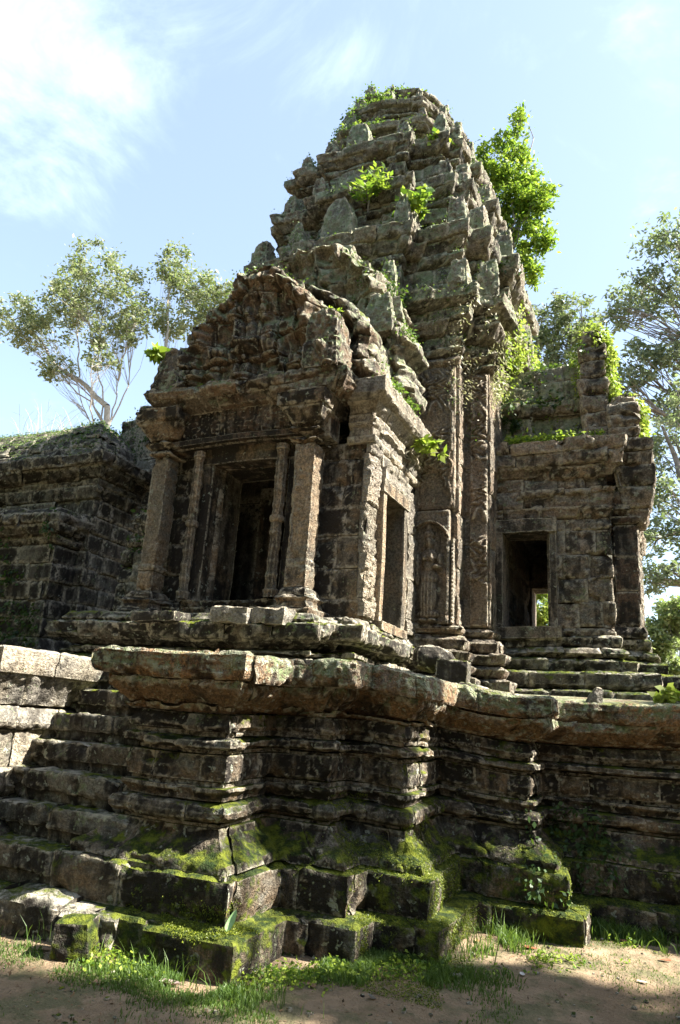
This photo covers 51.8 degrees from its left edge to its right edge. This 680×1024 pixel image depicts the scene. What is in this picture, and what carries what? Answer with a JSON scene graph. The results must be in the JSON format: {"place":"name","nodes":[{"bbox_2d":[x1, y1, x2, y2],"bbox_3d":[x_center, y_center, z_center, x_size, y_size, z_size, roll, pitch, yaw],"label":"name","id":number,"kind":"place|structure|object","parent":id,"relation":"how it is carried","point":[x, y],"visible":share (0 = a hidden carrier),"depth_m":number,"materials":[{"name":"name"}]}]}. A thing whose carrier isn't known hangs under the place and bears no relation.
{"place":"outdoors","nodes":[
{"label":"outdoors","id":0,"kind":"place"},
{"bbox_2d":[0,931,679,1023],"bbox_3d":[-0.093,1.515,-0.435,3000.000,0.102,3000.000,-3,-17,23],"label":"ground","id":1,"kind":"structure","parent":0,"point":[542,994],"depth_m":4.12,"materials":[{"name":"beige soil"}]},
{"bbox_2d":[49,913,100,962],"bbox_3d":[-1.658,2.722,4.408,0.270,0.336,0.247,3,-16,3],"label":"fallen block","id":2,"kind":"object","parent":1,"relation":"on","point":[76,936],"depth_m":4.33,"materials":[{"name":"stone"}]},
{"bbox_2d":[0,671,154,953],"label":"stone staircase","id":3,"kind":"structure","parent":1,"relation":"on","point":[67,782],"depth_m":5.50,"materials":[{"name":"grey stone"}]},
{"bbox_2d":[0,233,164,427],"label":"tree","id":4,"kind":"object","parent":1,"relation":"on","point":[76,311],"visible":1,"depth_m":44.84,"materials":[{"name":"green plant"}]},
{"bbox_2d":[141,237,233,348],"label":"tree","id":5,"kind":"object","parent":1,"relation":"on","point":[194,294],"visible":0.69,"depth_m":44.69,"materials":[{"name":"green plant"}]},
{"bbox_2d":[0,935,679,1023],"bbox_3d":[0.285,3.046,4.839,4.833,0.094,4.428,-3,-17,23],"label":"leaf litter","id":6,"kind":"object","parent":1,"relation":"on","point":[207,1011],"visible":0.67,"depth_m":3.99,"materials":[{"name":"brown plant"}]},
{"bbox_2d":[66,932,637,996],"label":"weeds","id":7,"kind":"object","parent":1,"relation":"on","point":[400,966],"visible":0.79,"depth_m":4.40,"materials":[{"name":"green plant"}]},
{"bbox_2d":[27,645,679,985],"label":"stone terrace","id":8,"kind":"structure","parent":1,"relation":"on","point":[230,739],"depth_m":5.43,"materials":[{"name":"stone"}]},
{"bbox_2d":[0,645,102,835],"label":"stair pedestal","id":9,"kind":"object","parent":8,"relation":"on","point":[42,691],"visible":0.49,"depth_m":6.05,"materials":[{"name":"stone"}]},
{"bbox_2d":[0,406,155,651],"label":"temple hall","id":10,"kind":"structure","parent":8,"relation":"on","point":[96,494],"depth_m":13.74,"materials":[{"name":"stone"}]},
{"bbox_2d":[10,402,111,436],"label":"dry reeds","id":11,"kind":"object","parent":10,"relation":"on","point":[51,421],"visible":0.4,"depth_m":16.26,"materials":[{"name":"beige plant"}]},
{"bbox_2d":[0,507,146,647],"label":"ivy","id":12,"kind":"object","parent":10,"relation":"attached to","point":[25,613],"visible":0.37,"depth_m":12.77,"materials":[{"name":"green plant"}]},
{"bbox_2d":[0,403,147,463],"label":"roof grass","id":13,"kind":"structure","parent":10,"relation":"on","point":[53,432],"depth_m":15.17,"materials":[{"name":"plant"}]},
{"bbox_2d":[55,406,148,459],"bbox_3d":[-4.042,-1.873,15.338,2.918,2.724,2.871,-3,-17,23],"label":"ivy","id":14,"kind":"object","parent":10,"relation":"attached to","point":[121,441],"visible":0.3,"depth_m":15.12,"materials":[{"name":"green plant"}]},
{"bbox_2d":[225,910,236,931],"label":"fallen leaf","id":15,"kind":"object","parent":8,"relation":"on","point":[230,921],"visible":1,"depth_m":4.28,"materials":[{"name":"green plant"}]},
{"bbox_2d":[44,84,679,701],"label":"temple gatehouse","id":16,"kind":"object","parent":8,"relation":"on","point":[334,510],"visible":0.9,"depth_m":9.20,"materials":[{"name":"stone"}]},
{"bbox_2d":[143,342,172,364],"bbox_3d":[-2.387,-2.110,9.316,0.468,0.324,0.360,-3,-17,23],"label":"sapling","id":17,"kind":"object","parent":16,"relation":"on","point":[155,353],"visible":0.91,"depth_m":9.26,"materials":[{"name":"green plant"}]},
{"bbox_2d":[130,610,191,622],"bbox_3d":[-1.910,1.131,7.497,0.580,0.132,0.375,-3,-17,23],"label":"fallen block","id":18,"kind":"object","parent":16,"relation":"on","point":[153,616],"depth_m":7.35,"materials":[{"name":"stone"}]},
{"bbox_2d":[209,605,251,623],"bbox_3d":[-1.065,1.073,7.218,0.459,0.204,0.439,-3,-17,23],"label":"fallen block","id":19,"kind":"object","parent":16,"relation":"on","point":[228,614],"depth_m":7.04,"materials":[{"name":"stone"}]},
{"bbox_2d":[250,607,295,625],"bbox_3d":[-0.632,1.083,7.111,0.436,0.211,0.437,-3,-17,23],"label":"fallen block","id":20,"kind":"object","parent":16,"relation":"on","point":[269,616],"depth_m":6.95,"materials":[{"name":"stone"}]},
{"bbox_2d":[325,305,343,312],"bbox_3d":[-0.071,-2.370,8.289,0.235,0.134,0.190,12,-18,-27],"label":"sapling","id":21,"kind":"object","parent":16,"relation":"on","point":[339,310],"visible":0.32,"depth_m":8.27,"materials":[{"name":"green plant"}]},
{"bbox_2d":[170,85,534,445],"bbox_3d":[0.610,-4.870,12.507,5.002,9.124,7.148,-3,-17,23],"label":"moss","id":22,"kind":"object","parent":16,"relation":"on","point":[387,259],"visible":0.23,"depth_m":10.66,"materials":[{"name":"green plant"}]},
{"bbox_2d":[341,160,396,212],"bbox_3d":[0.450,-5.452,11.752,0.976,0.700,0.748,-3,-17,23],"label":"sapling","id":23,"kind":"object","parent":16,"relation":"on","point":[377,181],"visible":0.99,"depth_m":11.75,"materials":[{"name":"green plant"}]},
{"bbox_2d":[349,269,409,343],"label":"ivy","id":24,"kind":"object","parent":16,"relation":"attached to","point":[403,295],"visible":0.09,"depth_m":10.03,"materials":[{"name":"green plant"}]},
{"bbox_2d":[308,81,452,166],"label":"moss grass","id":25,"kind":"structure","parent":16,"relation":"on","point":[367,101],"depth_m":13.66,"materials":[{"name":"green plant"}]},
{"bbox_2d":[341,88,427,129],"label":"creeper","id":26,"kind":"object","parent":16,"relation":"attached to","point":[356,123],"visible":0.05,"depth_m":13.51,"materials":[{"name":"green plant"}]},
{"bbox_2d":[379,318,421,416],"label":"weeds","id":27,"kind":"object","parent":16,"relation":"on","point":[400,385],"visible":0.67,"depth_m":8.86,"materials":[{"name":"green plant"}]},
{"bbox_2d":[391,184,434,220],"bbox_3d":[1.209,-5.074,11.433,0.683,0.688,0.593,5,-16,-5],"label":"sapling","id":28,"kind":"object","parent":16,"relation":"on","point":[418,202],"visible":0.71,"depth_m":11.31,"materials":[{"name":"green plant"}]},
{"bbox_2d":[411,434,448,462],"bbox_3d":[1.214,-0.839,9.256,0.476,0.306,0.543,-3,-17,23],"label":"sapling","id":29,"kind":"object","parent":16,"relation":"on","point":[426,444],"visible":1,"depth_m":9.16,"materials":[{"name":"green plant"}]},
{"bbox_2d":[427,127,455,145],"bbox_3d":[1.759,-6.477,12.368,0.519,0.359,0.394,11,-18,-25],"label":"sapling","id":30,"kind":"object","parent":16,"relation":"on","point":[434,129],"visible":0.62,"depth_m":12.24,"materials":[{"name":"green plant"}]},
{"bbox_2d":[474,100,563,291],"bbox_3d":[3.501,-6.331,14.471,2.185,4.969,1.421,-3,-17,23],"label":"bush","id":31,"kind":"object","parent":16,"relation":"on","point":[529,194],"visible":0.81,"depth_m":14.15,"materials":[{"name":"green plant"}]},
{"bbox_2d":[495,517,562,638],"bbox_3d":[2.629,0.956,9.799,0.925,1.678,0.557,-3,-17,23],"label":"window frame","id":32,"kind":"structure","parent":16,"relation":"in","point":[522,529],"depth_m":9.68,"materials":[{"name":"stone"}]},
{"bbox_2d":[446,281,616,427],"bbox_3d":[2.663,-2.040,10.348,2.592,1.924,1.330,9,-17,-17],"label":"creeper","id":33,"kind":"object","parent":16,"relation":"attached to","point":[493,385],"visible":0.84,"depth_m":10.11,"materials":[{"name":"green plant"}]},
{"bbox_2d":[529,580,547,625],"bbox_3d":[3.582,1.790,12.134,0.710,1.157,0.517,-3,-17,23],"label":"window frame","id":34,"kind":"structure","parent":16,"relation":"in","point":[537,586],"depth_m":12.11,"materials":[{"name":"stone"}]},
{"bbox_2d":[498,258,588,434],"bbox_3d":[3.251,-2.442,11.142,1.454,3.616,1.411,-3,-17,23],"label":"ivy","id":35,"kind":"object","parent":16,"relation":"attached to","point":[515,426],"visible":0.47,"depth_m":10.75,"materials":[{"name":"green plant"}]},
{"bbox_2d":[503,352,605,444],"bbox_3d":[3.157,-1.631,10.312,1.555,1.719,0.718,-3,-17,23],"label":"fern","id":36,"kind":"object","parent":16,"relation":"on","point":[545,437],"visible":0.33,"depth_m":10.06,"materials":[{"name":"green plant"}]},
{"bbox_2d":[491,300,619,403],"bbox_3d":[3.674,-2.231,12.252,1.941,2.915,4.351,-1,-17,16],"label":"creeper","id":37,"kind":"object","parent":16,"relation":"attached to","point":[527,352],"visible":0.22,"depth_m":10.68,"materials":[{"name":"green plant"}]},
{"bbox_2d":[504,320,656,437],"bbox_3d":[3.481,-1.790,10.521,2.228,2.103,0.841,-3,-17,23],"label":"creeper","id":38,"kind":"object","parent":16,"relation":"attached to","point":[644,424],"visible":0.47,"depth_m":10.26,"materials":[{"name":"green plant"}]},
{"bbox_2d":[99,791,679,1010],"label":"moss","id":39,"kind":"object","parent":8,"relation":"on","point":[235,925],"visible":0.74,"depth_m":5.00,"materials":[{"name":"green plant"}]},
{"bbox_2d":[412,645,454,672],"bbox_3d":[1.069,1.681,8.000,0.483,0.318,0.493,2,-16,4],"label":"fallen block","id":40,"kind":"object","parent":8,"relation":"on","point":[425,658],"depth_m":7.82,"materials":[{"name":"stone"}]},
{"bbox_2d":[435,659,470,682],"bbox_3d":[1.083,1.551,6.719,0.330,0.287,0.440,-1,-16,14],"label":"fallen block","id":41,"kind":"object","parent":8,"relation":"on","point":[454,671],"depth_m":6.53,"materials":[{"name":"stone"}]},
{"bbox_2d":[458,682,491,689],"bbox_3d":[1.235,1.736,6.593,0.499,0.280,0.496,0,-16,11],"label":"fallen block","id":42,"kind":"object","parent":8,"relation":"on","point":[470,684],"depth_m":6.44,"materials":[{"name":"stone"}]},
{"bbox_2d":[514,801,630,908],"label":"weeds","id":43,"kind":"object","parent":8,"relation":"on","point":[535,895],"visible":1,"depth_m":6.03,"materials":[{"name":"green plant"}]},
{"bbox_2d":[586,687,602,702],"bbox_3d":[2.377,1.779,6.587,0.170,0.259,0.203,2,-16,7],"label":"fallen block","id":44,"kind":"object","parent":8,"relation":"on","point":[595,695],"depth_m":6.51,"materials":[{"name":"stone"}]},
{"bbox_2d":[647,682,679,703],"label":"sapling","id":45,"kind":"object","parent":8,"relation":"on","point":[669,693],"visible":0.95,"depth_m":6.31,"materials":[{"name":"green plant"}]},
{"bbox_2d":[536,594,548,625],"bbox_3d":[6.182,4.672,22.009,3.095,7.134,2.250,-3,-17,23],"label":"tree","id":46,"kind":"object","parent":1,"relation":"on","point":[542,615],"visible":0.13,"depth_m":21.84,"materials":[{"name":"green plant"}]},
{"bbox_2d":[531,287,607,369],"bbox_3d":[7.911,0.037,24.876,3.434,17.973,2.704,-8,-19,34],"label":"tree","id":47,"kind":"object","parent":1,"relation":"on","point":[546,338],"visible":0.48,"depth_m":26.48,"materials":[{"name":"green plant"}]},
{"bbox_2d":[597,207,679,432],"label":"tree","id":48,"kind":"object","parent":1,"relation":"on","point":[668,358],"visible":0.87,"depth_m":30.43,"materials":[{"name":"green plant"}]},
{"bbox_2d":[642,373,679,599],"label":"tree","id":49,"kind":"object","parent":1,"relation":"on","point":[658,578],"visible":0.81,"depth_m":25.20,"materials":[{"name":"green plant"}]},
{"bbox_2d":[645,593,679,674],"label":"tree","id":50,"kind":"object","parent":1,"relation":"on","point":[665,646],"visible":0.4,"depth_m":19.53,"materials":[{"name":"green plant"}]},
{"bbox_2d":[0,905,679,1023],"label":"grass","id":51,"kind":"structure","parent":0,"point":[227,995],"depth_m":4.29,"materials":[{"name":"green plant"}]},
{"bbox_2d":[159,978,179,984],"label":"fallen leaf","id":52,"kind":"object","parent":51,"relation":"on","point":[176,982],"visible":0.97,"depth_m":4.09,"materials":[{"name":"beige plant"}]},
{"bbox_2d":[0,0,679,659],"label":"sky","id":53,"kind":"structure","parent":0,"point":[141,125],"materials":[{"name":"blue"}]},
{"bbox_2d":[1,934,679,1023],"bbox_3d":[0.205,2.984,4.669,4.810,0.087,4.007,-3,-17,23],"label":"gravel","id":54,"kind":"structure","parent":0,"point":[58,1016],"depth_m":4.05,"materials":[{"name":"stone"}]}
]}

